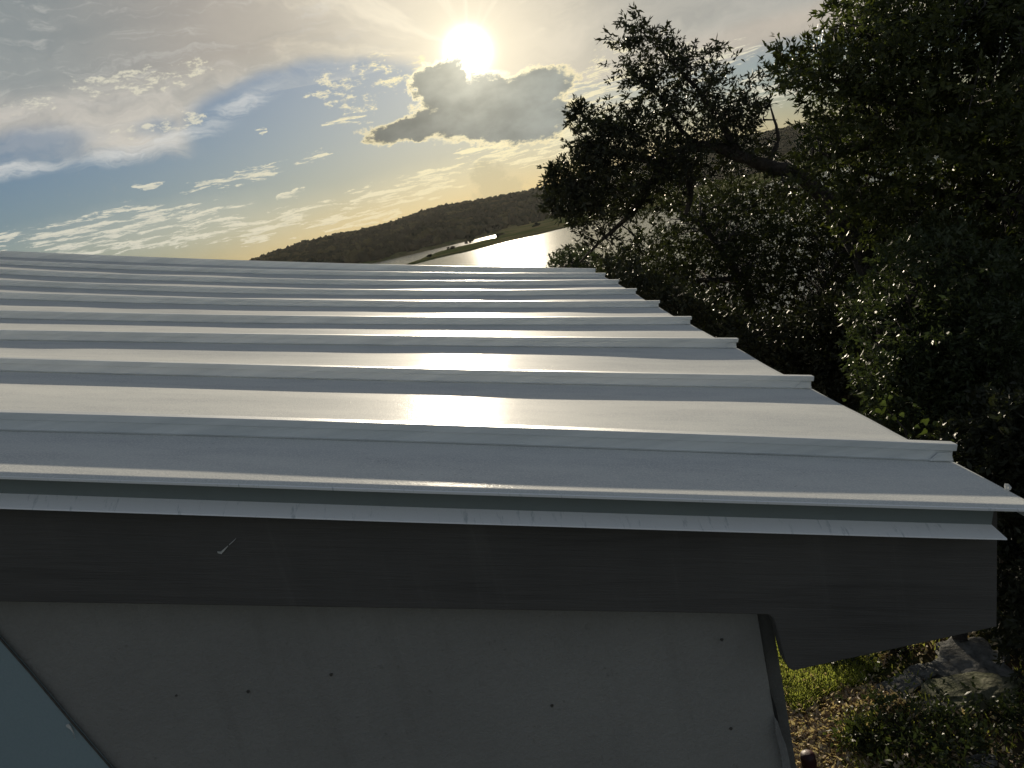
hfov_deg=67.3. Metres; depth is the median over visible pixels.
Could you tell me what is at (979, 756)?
rock
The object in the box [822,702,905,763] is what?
plant
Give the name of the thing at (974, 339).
oak shrub
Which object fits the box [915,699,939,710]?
rock
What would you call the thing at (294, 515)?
house
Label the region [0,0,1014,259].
sky
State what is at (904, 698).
rock
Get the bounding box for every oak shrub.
[831,203,1023,640]
[908,364,1023,686]
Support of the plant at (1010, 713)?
on the ground at (527, 230)
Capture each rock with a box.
[874,672,923,693]
[899,693,911,701]
[903,663,935,681]
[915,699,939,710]
[920,671,1021,713]
[926,656,960,678]
[933,702,954,715]
[935,636,1016,677]
[958,754,997,767]
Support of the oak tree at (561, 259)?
on the ground at (527, 230)
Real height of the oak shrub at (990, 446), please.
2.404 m
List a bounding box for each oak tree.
[532,3,881,282]
[546,243,601,267]
[592,169,870,380]
[757,0,1023,278]
[826,173,1023,515]
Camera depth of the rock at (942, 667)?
4.94 m
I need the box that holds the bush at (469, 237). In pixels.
[465,234,474,243]
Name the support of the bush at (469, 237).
on the ground at (527, 230)
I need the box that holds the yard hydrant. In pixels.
[800,749,816,767]
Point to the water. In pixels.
(533, 251)
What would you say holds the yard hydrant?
on the ground at (527, 230)
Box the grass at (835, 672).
[775,611,1023,767]
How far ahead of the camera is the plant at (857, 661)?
5.08 m
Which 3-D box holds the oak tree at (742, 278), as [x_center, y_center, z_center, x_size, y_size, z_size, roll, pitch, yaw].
[4.411,-0.409,13.785,5.079,6.977,7.292,-7,13,28]
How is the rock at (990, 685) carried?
on the ground at (527, 230)
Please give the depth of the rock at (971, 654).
4.98 m
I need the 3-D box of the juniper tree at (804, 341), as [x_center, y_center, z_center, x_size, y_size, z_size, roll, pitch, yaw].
[2.810,0.570,8.340,3.876,4.604,4.247,-8,13,23]
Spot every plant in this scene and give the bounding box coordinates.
[813,653,878,668]
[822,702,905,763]
[834,659,976,767]
[867,682,1023,767]
[877,642,926,662]
[959,676,1023,748]
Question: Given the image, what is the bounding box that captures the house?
[0,251,1023,767]
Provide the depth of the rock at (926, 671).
4.97 m
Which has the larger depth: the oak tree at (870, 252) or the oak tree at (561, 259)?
the oak tree at (561, 259)
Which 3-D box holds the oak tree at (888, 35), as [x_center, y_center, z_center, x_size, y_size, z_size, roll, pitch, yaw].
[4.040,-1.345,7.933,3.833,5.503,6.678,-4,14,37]
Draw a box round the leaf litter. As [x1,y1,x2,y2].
[781,560,1023,767]
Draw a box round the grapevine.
[842,394,964,462]
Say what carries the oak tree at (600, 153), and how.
on the ground at (527, 230)
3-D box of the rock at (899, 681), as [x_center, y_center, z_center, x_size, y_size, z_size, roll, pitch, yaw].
[2.406,1.922,4.834,0.450,0.062,0.161,-16,12,-16]
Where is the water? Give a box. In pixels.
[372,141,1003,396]
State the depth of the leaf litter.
4.60 m
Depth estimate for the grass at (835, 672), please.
4.93 m
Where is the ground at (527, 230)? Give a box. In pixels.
[355,126,1023,767]
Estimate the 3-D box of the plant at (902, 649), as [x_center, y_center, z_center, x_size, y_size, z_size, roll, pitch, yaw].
[2.631,1.726,5.232,0.343,0.240,0.472,-6,13,28]
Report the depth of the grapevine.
4.13 m
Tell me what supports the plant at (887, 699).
on the ground at (527, 230)
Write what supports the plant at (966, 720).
on the ground at (527, 230)
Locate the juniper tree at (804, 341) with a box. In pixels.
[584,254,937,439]
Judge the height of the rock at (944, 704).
0.079 m

